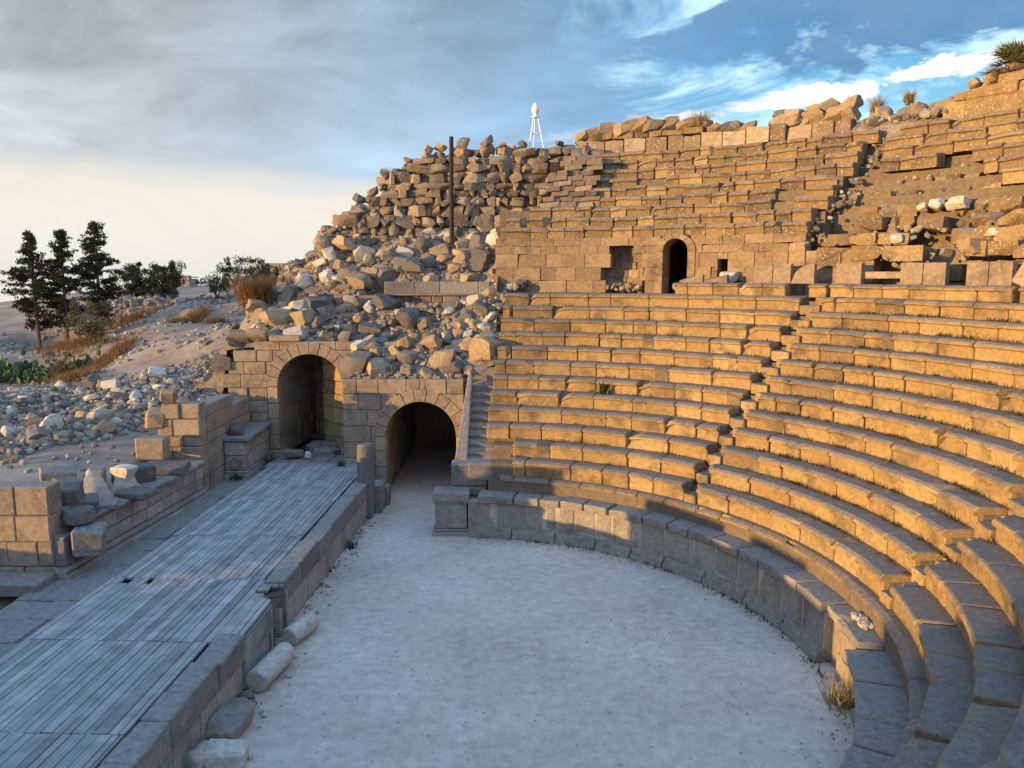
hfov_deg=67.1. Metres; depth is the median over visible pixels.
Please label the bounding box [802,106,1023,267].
spilled rubble
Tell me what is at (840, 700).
weed tuft
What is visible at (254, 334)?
fallen block
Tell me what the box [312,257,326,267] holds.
fallen block
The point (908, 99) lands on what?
crest shrub
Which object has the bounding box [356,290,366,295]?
boulder
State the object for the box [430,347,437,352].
boulder
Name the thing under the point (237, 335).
fallen block
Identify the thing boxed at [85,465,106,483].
fallen block
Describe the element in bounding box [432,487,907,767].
orchestra podium
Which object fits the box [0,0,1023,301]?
sky
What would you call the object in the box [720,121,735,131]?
boulder
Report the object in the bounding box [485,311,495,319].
boulder
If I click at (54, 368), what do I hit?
dry shrub
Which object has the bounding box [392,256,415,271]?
fallen block
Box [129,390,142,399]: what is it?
boulder
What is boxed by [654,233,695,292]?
doorway
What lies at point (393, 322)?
boulder
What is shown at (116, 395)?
fallen block
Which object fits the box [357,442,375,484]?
column stub
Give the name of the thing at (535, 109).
white tripod
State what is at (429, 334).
boulder
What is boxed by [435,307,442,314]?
boulder
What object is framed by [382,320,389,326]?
fallen block
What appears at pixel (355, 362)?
fallen block
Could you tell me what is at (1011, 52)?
fan palm
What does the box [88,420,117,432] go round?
boulder
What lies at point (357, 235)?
boulder
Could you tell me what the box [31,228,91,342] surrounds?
conifer tree
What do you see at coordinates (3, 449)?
boulder
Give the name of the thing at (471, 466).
side staircase
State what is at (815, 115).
fallen block
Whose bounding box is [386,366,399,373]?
fallen block
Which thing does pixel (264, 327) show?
fallen block
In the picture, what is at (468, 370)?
boulder
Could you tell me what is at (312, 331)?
fallen block
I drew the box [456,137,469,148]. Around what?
fallen block
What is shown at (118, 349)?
dry grass
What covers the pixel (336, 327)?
boulder
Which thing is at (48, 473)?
fallen block
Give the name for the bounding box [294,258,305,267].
fallen block
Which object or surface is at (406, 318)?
boulder
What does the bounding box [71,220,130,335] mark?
conifer tree
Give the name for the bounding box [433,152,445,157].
boulder
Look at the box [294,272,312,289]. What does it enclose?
boulder
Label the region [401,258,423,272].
fallen block
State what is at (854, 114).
fallen block
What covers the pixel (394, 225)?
boulder
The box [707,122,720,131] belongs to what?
fallen block
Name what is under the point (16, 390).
boulder
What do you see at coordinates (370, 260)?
boulder
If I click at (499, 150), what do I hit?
fallen block
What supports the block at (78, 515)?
on the fallen block at (88, 540)
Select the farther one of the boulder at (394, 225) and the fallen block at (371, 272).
the boulder at (394, 225)
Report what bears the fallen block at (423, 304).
on the collapsed slope terrain at (213, 383)
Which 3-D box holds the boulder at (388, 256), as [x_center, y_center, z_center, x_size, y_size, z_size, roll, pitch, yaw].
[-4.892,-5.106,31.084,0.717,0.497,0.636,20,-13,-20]
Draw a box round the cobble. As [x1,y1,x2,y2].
[238,689,254,699]
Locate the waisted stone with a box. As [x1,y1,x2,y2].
[110,464,140,492]
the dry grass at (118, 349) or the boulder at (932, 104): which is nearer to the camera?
the boulder at (932, 104)
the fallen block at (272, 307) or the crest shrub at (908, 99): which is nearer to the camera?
the crest shrub at (908, 99)
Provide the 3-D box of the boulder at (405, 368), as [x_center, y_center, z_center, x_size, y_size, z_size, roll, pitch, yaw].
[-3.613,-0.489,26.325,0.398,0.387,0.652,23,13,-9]
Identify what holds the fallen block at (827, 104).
on the fallen block at (815, 115)
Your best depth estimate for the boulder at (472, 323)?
27.61 m
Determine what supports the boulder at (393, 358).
on the collapsed slope terrain at (213, 383)
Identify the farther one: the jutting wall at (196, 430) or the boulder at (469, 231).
the boulder at (469, 231)
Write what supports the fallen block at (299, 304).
on the collapsed slope terrain at (213, 383)
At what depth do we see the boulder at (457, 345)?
27.02 m
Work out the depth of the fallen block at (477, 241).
30.74 m
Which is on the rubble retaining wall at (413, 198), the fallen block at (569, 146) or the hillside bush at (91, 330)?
the fallen block at (569, 146)
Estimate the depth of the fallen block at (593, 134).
32.37 m
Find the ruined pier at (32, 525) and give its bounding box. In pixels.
[0,481,71,596]
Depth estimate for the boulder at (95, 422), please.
24.83 m
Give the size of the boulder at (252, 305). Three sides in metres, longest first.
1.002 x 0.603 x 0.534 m
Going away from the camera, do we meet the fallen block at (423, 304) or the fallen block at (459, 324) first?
the fallen block at (459, 324)
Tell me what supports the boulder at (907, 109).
on the seating at (667, 210)
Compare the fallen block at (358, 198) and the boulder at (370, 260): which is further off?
the fallen block at (358, 198)
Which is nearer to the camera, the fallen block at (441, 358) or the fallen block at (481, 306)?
the fallen block at (441, 358)
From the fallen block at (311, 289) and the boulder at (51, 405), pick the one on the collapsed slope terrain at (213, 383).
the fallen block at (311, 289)
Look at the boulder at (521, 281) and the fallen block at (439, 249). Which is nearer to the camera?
the boulder at (521, 281)
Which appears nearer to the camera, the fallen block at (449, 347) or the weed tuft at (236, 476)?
the weed tuft at (236, 476)
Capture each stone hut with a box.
[173,275,197,286]
[260,263,286,279]
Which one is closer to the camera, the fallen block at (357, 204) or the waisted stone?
the waisted stone
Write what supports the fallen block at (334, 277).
on the collapsed slope terrain at (213, 383)
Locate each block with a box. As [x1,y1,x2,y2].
[0,414,10,421]
[25,424,50,444]
[27,418,43,425]
[39,464,76,480]
[40,388,58,392]
[52,476,83,484]
[60,480,84,506]
[62,505,95,525]
[71,521,107,556]
[83,394,99,401]
[83,493,98,513]
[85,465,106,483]
[86,407,115,419]
[100,379,120,388]
[111,462,155,483]
[112,392,129,400]
[117,397,127,401]
[135,435,170,459]
[145,407,165,429]
[148,365,166,377]
[159,388,177,403]
[203,738,248,767]
[206,696,255,739]
[210,355,233,370]
[227,329,249,342]
[228,338,243,348]
[229,423,243,434]
[243,328,267,341]
[256,324,268,330]
[259,308,288,326]
[267,306,277,308]
[283,324,305,340]
[283,448,303,457]
[285,272,297,281]
[288,300,309,311]
[289,309,317,325]
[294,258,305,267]
[298,292,307,299]
[303,286,318,293]
[304,261,313,269]
[305,250,315,260]
[305,296,335,310]
[305,451,310,458]
[308,329,316,335]
[310,274,319,282]
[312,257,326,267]
[312,315,325,328]
[315,293,327,296]
[316,304,336,320]
[317,330,333,340]
[321,225,330,232]
[322,245,335,262]
[330,235,356,250]
[331,274,338,279]
[332,259,350,269]
[333,294,349,305]
[334,285,349,291]
[336,265,357,280]
[337,351,372,375]
[338,331,352,341]
[339,324,355,333]
[341,211,349,214]
[346,255,354,262]
[349,289,357,293]
[350,340,365,351]
[352,193,364,203]
[352,297,363,305]
[353,203,365,206]
[353,245,374,263]
[356,263,363,270]
[358,267,377,279]
[358,321,382,337]
[362,299,373,307]
[363,304,373,312]
[363,334,375,341]
[363,341,379,350]
[366,357,390,378]
[367,186,378,195]
[368,238,377,245]
[370,347,380,356]
[373,293,401,309]
[375,247,393,258]
[375,267,398,289]
[376,176,389,186]
[377,335,387,342]
[379,217,390,227]
[380,168,389,179]
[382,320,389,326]
[383,342,396,346]
[385,346,399,355]
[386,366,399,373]
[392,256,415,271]
[394,246,413,256]
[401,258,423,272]
[402,164,406,170]
[403,157,412,162]
[416,232,424,235]
[416,335,442,348]
[416,368,420,376]
[417,301,428,308]
[417,317,430,329]
[420,367,432,378]
[421,152,434,158]
[421,255,435,267]
[422,227,437,235]
[422,253,435,257]
[422,272,439,281]
[424,144,433,153]
[428,348,455,369]
[429,243,450,255]
[433,302,441,307]
[434,143,447,151]
[436,265,446,270]
[441,298,458,309]
[441,332,450,338]
[441,359,464,374]
[442,329,451,334]
[442,338,450,345]
[445,346,456,353]
[452,248,471,256]
[453,147,472,159]
[454,238,469,248]
[454,320,465,329]
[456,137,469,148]
[459,298,465,304]
[460,272,479,281]
[460,309,473,319]
[461,337,477,351]
[463,329,472,336]
[465,294,484,306]
[469,234,488,248]
[469,336,502,359]
[472,300,489,315]
[475,226,493,233]
[478,330,498,338]
[480,135,492,145]
[487,299,497,303]
[488,268,495,273]
[495,147,502,155]
[498,142,506,147]
[502,145,516,149]
[510,208,529,210]
[518,140,527,147]
[555,141,563,147]
[563,144,575,149]
[574,131,587,143]
[584,126,605,142]
[598,122,614,135]
[613,118,636,136]
[628,116,651,132]
[642,119,663,132]
[660,116,679,130]
[695,119,713,130]
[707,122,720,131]
[719,271,738,281]
[729,120,743,130]
[739,120,756,130]
[768,114,786,125]
[784,109,804,116]
[801,108,824,124]
[806,103,821,110]
[818,98,840,112]
[822,106,841,120]
[836,94,863,111]
[841,108,861,120]
[944,195,970,210]
[956,238,988,253]
[1004,63,1023,71]
[1012,262,1023,286]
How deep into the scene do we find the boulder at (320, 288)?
30.47 m
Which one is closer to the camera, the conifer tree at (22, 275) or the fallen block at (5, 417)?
the fallen block at (5, 417)
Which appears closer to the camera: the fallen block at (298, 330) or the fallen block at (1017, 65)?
the fallen block at (1017, 65)
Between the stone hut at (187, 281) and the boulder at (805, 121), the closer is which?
the boulder at (805, 121)
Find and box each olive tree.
[109,261,156,296]
[144,260,186,298]
[195,266,235,297]
[212,255,255,291]
[233,256,283,282]
[252,257,278,284]
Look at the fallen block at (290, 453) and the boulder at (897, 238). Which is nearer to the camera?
the boulder at (897, 238)
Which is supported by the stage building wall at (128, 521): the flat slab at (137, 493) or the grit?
the flat slab at (137, 493)
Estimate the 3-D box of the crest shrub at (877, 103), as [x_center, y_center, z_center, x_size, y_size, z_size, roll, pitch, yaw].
[12.905,-9.872,27.368,1.051,0.807,1.095,-3,9,-21]
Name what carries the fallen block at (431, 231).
on the collapsed slope terrain at (213, 383)
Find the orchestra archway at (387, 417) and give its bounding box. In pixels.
[340,374,466,486]
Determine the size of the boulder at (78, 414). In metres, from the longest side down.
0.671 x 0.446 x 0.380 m
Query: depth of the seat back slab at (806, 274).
23.93 m
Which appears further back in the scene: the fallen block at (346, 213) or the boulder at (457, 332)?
the fallen block at (346, 213)
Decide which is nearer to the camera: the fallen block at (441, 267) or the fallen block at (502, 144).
the fallen block at (441, 267)
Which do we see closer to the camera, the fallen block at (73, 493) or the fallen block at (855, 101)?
the fallen block at (73, 493)
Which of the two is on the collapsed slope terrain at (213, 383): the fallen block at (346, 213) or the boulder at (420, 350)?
the boulder at (420, 350)
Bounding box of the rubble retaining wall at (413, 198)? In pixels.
[327,147,603,249]
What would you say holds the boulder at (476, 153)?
on the rubble retaining wall at (413, 198)
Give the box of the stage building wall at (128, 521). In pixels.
[53,460,210,579]
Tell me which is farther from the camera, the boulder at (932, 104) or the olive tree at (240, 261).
the olive tree at (240, 261)
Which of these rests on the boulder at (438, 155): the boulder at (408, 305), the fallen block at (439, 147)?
the fallen block at (439, 147)
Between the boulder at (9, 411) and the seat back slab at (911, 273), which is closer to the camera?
the seat back slab at (911, 273)
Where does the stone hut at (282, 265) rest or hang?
on the ground at (138, 363)
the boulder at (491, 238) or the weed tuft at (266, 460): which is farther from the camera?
the boulder at (491, 238)
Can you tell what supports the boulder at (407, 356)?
on the collapsed slope terrain at (213, 383)
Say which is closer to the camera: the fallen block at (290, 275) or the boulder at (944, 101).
the boulder at (944, 101)
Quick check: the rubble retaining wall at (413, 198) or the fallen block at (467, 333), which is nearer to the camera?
the fallen block at (467, 333)
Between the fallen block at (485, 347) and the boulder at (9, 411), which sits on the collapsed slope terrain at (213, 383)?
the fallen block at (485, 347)
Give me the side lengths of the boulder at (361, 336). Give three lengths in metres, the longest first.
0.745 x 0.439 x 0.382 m
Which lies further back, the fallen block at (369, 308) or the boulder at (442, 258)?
the boulder at (442, 258)
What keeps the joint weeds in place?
on the orchestra floor
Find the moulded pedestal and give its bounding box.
[222,421,272,479]
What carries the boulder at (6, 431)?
on the ground at (138, 363)
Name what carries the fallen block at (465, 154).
on the rubble retaining wall at (413, 198)
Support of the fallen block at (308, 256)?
on the collapsed slope terrain at (213, 383)
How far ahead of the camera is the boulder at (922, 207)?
22.83 m
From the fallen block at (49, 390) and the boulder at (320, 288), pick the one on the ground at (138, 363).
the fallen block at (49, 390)
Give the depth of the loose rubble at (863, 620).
13.90 m
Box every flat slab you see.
[98,497,118,509]
[114,486,157,500]
[149,460,190,475]
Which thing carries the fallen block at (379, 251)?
on the collapsed slope terrain at (213, 383)
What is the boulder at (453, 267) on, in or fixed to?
on the collapsed slope terrain at (213, 383)
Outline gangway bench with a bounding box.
[675,282,1023,302]
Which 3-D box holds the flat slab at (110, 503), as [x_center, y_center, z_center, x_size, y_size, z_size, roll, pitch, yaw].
[-9.858,2.899,18.563,0.706,0.186,0.532,-3,9,-22]
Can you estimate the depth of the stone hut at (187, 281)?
86.16 m
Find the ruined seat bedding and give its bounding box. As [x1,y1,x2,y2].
[815,172,1023,285]
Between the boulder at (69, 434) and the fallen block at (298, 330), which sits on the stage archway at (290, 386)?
the fallen block at (298, 330)
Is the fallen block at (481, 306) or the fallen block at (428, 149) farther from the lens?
the fallen block at (428, 149)
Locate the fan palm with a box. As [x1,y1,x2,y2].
[977,38,1023,85]
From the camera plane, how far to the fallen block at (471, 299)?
28.21 m
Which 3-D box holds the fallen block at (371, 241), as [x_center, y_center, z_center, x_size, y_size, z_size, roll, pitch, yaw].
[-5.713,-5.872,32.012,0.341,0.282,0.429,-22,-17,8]
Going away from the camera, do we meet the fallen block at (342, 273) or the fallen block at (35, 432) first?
the fallen block at (35, 432)
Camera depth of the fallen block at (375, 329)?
28.17 m
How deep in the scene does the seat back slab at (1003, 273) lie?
19.22 m
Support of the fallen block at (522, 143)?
on the fallen block
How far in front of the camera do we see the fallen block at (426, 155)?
32.13 m
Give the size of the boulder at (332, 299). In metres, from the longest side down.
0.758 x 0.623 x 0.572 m
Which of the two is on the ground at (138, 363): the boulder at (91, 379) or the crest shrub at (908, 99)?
the boulder at (91, 379)
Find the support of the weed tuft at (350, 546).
on the orchestra floor
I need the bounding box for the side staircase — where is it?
[451,366,494,497]
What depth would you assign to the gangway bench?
22.03 m
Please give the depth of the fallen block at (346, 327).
28.33 m
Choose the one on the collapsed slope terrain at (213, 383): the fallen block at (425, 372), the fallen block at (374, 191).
the fallen block at (425, 372)
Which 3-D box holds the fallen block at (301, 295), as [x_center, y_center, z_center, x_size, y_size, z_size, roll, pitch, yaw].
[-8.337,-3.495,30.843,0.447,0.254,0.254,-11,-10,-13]
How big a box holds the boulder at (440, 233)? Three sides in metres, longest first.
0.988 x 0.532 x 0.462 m
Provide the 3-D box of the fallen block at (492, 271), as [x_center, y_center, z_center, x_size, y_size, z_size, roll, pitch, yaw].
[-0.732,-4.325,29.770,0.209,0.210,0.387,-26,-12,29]
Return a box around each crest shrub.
[688,108,719,134]
[864,92,890,114]
[900,88,921,105]
[978,61,1023,83]
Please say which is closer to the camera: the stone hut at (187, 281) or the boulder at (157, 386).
the boulder at (157, 386)
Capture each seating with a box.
[486,292,1023,767]
[496,69,1023,295]
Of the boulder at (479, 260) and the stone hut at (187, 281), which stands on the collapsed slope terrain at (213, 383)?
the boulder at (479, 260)
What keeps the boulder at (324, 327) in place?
on the collapsed slope terrain at (213, 383)
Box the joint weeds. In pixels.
[276,303,1023,724]
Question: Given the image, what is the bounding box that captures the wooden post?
[449,136,453,236]
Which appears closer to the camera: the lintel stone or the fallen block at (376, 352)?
the lintel stone
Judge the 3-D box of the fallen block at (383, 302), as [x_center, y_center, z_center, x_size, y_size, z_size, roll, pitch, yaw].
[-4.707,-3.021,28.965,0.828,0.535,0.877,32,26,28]
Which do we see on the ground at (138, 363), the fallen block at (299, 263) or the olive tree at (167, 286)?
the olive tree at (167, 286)
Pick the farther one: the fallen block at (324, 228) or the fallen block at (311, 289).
the fallen block at (324, 228)
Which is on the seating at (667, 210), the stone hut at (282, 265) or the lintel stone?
the lintel stone
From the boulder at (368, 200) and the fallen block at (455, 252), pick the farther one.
the boulder at (368, 200)
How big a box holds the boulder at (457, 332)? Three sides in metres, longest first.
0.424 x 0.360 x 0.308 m
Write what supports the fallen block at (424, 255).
on the collapsed slope terrain at (213, 383)
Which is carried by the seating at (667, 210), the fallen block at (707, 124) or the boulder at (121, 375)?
the fallen block at (707, 124)
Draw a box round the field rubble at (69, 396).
[0,293,248,476]
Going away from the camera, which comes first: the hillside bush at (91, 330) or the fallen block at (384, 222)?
the fallen block at (384, 222)
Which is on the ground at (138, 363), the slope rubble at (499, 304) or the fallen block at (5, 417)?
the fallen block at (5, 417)
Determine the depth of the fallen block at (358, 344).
27.14 m
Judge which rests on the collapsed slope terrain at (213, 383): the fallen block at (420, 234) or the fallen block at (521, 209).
the fallen block at (420, 234)
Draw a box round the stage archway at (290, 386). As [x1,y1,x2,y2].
[222,335,354,457]
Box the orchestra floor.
[238,446,853,767]
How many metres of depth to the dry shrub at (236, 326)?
31.01 m
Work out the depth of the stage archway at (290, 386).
27.86 m
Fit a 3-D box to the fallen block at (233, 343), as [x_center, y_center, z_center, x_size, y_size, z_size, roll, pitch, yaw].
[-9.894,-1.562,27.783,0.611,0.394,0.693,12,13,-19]
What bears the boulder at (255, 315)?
on the collapsed slope terrain at (213, 383)
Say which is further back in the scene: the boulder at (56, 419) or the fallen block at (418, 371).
the fallen block at (418, 371)
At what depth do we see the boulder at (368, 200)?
32.36 m
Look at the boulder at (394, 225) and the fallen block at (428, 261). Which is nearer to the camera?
the fallen block at (428, 261)
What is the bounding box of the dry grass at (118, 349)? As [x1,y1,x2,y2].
[27,298,230,386]
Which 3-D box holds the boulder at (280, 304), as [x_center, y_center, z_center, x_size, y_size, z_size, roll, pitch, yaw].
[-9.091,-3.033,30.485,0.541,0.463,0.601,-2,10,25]
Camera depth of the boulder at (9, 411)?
26.02 m
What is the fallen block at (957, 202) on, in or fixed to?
on the ruined seat bedding
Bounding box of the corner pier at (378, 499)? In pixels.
[366,480,390,517]
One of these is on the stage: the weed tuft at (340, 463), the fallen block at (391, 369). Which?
the weed tuft at (340, 463)
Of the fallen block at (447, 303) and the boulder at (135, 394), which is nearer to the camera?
the boulder at (135, 394)
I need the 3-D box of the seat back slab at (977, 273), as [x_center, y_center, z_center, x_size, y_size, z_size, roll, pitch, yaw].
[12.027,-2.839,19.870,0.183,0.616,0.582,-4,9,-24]
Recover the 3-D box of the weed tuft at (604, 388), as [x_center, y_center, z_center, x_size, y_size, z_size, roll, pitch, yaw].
[2.808,0.077,23.856,0.647,0.454,0.656,3,9,18]
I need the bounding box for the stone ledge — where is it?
[343,282,489,305]
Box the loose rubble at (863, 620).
[851,611,874,629]
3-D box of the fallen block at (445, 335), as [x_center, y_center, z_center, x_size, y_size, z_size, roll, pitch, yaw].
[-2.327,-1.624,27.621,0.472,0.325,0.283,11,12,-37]
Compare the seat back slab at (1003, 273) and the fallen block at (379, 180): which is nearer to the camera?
the seat back slab at (1003, 273)
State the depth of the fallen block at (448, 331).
27.80 m
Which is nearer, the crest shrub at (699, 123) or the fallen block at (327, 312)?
the fallen block at (327, 312)
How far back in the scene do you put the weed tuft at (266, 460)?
26.81 m
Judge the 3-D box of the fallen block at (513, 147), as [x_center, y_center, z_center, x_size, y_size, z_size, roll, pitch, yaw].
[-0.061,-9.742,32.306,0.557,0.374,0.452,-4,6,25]
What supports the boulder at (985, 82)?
on the seating at (667, 210)
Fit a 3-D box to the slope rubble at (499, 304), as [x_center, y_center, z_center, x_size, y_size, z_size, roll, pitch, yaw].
[-4.867,-3.803,29.312,10.930,6.322,7.762,0,8,0]
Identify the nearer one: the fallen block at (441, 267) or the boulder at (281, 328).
the boulder at (281, 328)
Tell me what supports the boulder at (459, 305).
on the collapsed slope terrain at (213, 383)
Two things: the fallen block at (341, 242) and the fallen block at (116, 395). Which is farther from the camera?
the fallen block at (341, 242)
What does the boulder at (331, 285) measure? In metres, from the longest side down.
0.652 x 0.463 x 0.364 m
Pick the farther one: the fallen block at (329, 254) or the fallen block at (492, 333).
the fallen block at (329, 254)
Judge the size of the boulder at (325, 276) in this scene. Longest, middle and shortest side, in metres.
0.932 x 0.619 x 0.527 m
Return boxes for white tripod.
[528,103,543,147]
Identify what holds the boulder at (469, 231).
on the collapsed slope terrain at (213, 383)
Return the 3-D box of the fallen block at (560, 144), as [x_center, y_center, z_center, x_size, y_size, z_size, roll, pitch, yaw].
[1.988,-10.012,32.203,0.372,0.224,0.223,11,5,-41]
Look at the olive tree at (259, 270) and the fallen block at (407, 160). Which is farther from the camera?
the olive tree at (259, 270)
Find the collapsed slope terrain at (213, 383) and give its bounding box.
[193,195,550,393]
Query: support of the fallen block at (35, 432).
on the ground at (138, 363)
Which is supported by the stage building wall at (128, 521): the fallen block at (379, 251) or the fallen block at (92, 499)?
the fallen block at (92, 499)
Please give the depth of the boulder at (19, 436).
23.19 m
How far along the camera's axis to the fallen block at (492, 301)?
27.84 m
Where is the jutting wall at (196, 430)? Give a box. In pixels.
[158,394,250,488]
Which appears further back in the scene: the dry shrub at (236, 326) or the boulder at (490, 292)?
the dry shrub at (236, 326)
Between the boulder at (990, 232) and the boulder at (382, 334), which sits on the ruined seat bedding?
the boulder at (990, 232)
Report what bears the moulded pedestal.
on the stage
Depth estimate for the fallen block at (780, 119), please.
29.23 m
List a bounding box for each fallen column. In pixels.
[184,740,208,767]
[245,642,294,691]
[281,612,318,645]
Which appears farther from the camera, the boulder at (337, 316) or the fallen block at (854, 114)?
the boulder at (337, 316)
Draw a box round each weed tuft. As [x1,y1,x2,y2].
[228,472,244,480]
[262,453,279,464]
[335,460,345,466]
[345,539,357,549]
[596,378,609,393]
[805,667,854,713]
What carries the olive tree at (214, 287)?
on the ground at (138, 363)
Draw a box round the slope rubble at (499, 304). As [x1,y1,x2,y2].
[227,226,525,377]
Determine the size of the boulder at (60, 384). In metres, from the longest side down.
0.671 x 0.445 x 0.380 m
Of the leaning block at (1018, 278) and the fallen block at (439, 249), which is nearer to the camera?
the leaning block at (1018, 278)
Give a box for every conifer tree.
[0,230,65,349]
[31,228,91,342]
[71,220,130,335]
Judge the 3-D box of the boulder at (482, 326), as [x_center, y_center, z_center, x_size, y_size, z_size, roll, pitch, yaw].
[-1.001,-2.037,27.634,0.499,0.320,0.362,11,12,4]
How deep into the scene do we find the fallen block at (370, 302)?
29.16 m
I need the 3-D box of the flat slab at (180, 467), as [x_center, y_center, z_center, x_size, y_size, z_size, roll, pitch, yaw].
[-9.747,2.355,21.756,1.197,0.252,0.937,-2,8,-11]
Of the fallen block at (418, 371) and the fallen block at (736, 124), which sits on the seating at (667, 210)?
the fallen block at (736, 124)
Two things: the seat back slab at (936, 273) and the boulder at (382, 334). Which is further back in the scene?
the boulder at (382, 334)
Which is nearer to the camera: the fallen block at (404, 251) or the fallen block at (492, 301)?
the fallen block at (492, 301)
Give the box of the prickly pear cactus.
[0,342,100,384]
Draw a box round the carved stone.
[83,469,112,499]
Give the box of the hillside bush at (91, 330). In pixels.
[63,299,114,339]
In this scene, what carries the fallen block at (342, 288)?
on the collapsed slope terrain at (213, 383)
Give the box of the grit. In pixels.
[246,503,849,767]
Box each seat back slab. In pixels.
[679,275,704,282]
[704,275,728,282]
[754,264,772,282]
[773,264,793,283]
[791,264,816,283]
[835,263,864,283]
[900,262,923,284]
[922,262,950,284]
[966,261,989,285]
[988,261,1017,285]
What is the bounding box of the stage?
[0,438,367,767]
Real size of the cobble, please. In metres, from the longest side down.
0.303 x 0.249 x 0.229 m
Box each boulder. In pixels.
[0,425,18,437]
[0,443,18,453]
[6,408,17,414]
[10,387,19,393]
[15,397,28,404]
[15,433,24,441]
[17,395,30,399]
[26,413,40,420]
[30,440,39,448]
[39,413,63,426]
[45,403,56,408]
[53,430,75,441]
[54,380,67,389]
[74,411,87,417]
[82,373,100,387]
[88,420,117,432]
[90,420,100,424]
[96,414,112,421]
[97,378,106,387]
[119,373,127,379]
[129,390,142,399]
[152,384,165,390]
[245,299,266,312]
[251,307,268,322]
[271,285,282,295]
[276,289,293,305]
[277,301,287,307]
[277,324,293,331]
[284,312,293,321]
[292,288,300,293]
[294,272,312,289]
[313,235,329,249]
[317,285,324,292]
[319,268,333,282]
[322,325,332,329]
[324,296,335,304]
[326,280,338,289]
[334,314,342,319]
[334,325,339,331]
[335,303,348,314]
[346,271,373,289]
[351,333,367,340]
[353,233,362,237]
[353,312,363,323]
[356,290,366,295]
[358,222,365,228]
[364,195,374,205]
[364,255,376,265]
[367,289,376,293]
[367,314,376,319]
[380,332,388,336]
[382,250,399,262]
[384,354,396,362]
[387,330,397,339]
[388,318,399,325]
[390,222,400,228]
[391,168,402,171]
[395,307,420,330]
[397,336,415,350]
[397,349,418,363]
[399,237,406,244]
[400,363,411,374]
[405,302,411,307]
[409,332,421,342]
[413,237,433,252]
[414,347,423,353]
[421,333,441,338]
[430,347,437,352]
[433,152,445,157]
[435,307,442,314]
[436,253,452,264]
[437,229,450,238]
[443,236,451,243]
[444,306,454,315]
[447,263,462,272]
[448,337,470,352]
[452,251,468,263]
[453,328,463,337]
[456,226,467,239]
[456,301,462,308]
[463,365,474,374]
[466,318,478,329]
[467,229,478,233]
[467,231,478,239]
[467,247,494,272]
[472,150,481,157]
[477,322,490,330]
[480,144,494,157]
[484,286,499,298]
[485,232,498,245]
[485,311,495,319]
[505,283,513,292]
[516,279,527,286]
[676,117,695,129]
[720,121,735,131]
[772,109,786,117]
[784,115,801,127]
[801,118,809,124]
[875,106,893,119]
[890,233,903,243]
[896,106,910,114]
[909,101,928,112]
[917,202,927,211]
[928,102,936,108]
[928,198,944,210]
[935,96,953,106]
[968,77,981,89]
[980,67,1003,86]
[984,227,997,236]
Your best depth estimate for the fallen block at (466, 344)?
26.41 m
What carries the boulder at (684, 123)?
on the seating at (667, 210)
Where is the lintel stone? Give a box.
[864,271,900,278]
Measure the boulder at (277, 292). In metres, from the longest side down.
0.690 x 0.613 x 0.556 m
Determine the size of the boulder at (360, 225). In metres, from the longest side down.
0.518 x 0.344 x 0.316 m
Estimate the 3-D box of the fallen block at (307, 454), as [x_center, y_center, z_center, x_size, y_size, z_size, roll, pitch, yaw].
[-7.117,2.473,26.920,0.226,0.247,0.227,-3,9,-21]
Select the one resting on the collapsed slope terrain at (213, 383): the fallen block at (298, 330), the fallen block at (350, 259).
the fallen block at (350, 259)
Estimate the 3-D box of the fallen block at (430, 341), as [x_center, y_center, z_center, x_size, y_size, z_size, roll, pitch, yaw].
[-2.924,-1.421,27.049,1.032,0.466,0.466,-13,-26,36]
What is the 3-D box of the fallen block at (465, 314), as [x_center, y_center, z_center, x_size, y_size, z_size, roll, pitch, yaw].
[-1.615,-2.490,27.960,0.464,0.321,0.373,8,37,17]
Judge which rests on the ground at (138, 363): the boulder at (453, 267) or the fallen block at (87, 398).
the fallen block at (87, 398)
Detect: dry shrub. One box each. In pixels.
[45,351,75,377]
[208,272,293,310]
[225,322,240,340]
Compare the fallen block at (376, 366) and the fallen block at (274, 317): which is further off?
the fallen block at (274, 317)
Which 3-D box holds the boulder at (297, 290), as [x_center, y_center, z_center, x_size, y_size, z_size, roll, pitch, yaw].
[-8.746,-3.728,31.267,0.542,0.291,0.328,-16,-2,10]
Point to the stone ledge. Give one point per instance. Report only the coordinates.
(429, 292)
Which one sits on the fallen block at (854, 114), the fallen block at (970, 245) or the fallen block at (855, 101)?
the fallen block at (855, 101)
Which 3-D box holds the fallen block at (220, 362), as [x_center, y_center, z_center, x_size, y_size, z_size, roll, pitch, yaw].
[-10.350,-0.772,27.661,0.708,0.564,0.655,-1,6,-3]
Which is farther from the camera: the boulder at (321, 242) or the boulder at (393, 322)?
the boulder at (321, 242)
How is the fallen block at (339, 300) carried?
on the collapsed slope terrain at (213, 383)
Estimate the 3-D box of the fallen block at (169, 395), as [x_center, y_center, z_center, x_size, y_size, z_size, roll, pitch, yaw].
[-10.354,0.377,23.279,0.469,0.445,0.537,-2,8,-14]
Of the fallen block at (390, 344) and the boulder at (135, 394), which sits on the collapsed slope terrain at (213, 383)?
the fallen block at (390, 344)
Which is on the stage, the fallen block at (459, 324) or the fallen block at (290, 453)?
the fallen block at (290, 453)
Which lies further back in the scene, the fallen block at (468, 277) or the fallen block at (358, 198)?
the fallen block at (358, 198)
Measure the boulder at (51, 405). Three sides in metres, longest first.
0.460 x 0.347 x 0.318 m
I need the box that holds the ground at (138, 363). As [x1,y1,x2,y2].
[0,285,499,609]
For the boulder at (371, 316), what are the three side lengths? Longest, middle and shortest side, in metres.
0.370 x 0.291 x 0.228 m
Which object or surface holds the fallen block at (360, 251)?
on the collapsed slope terrain at (213, 383)

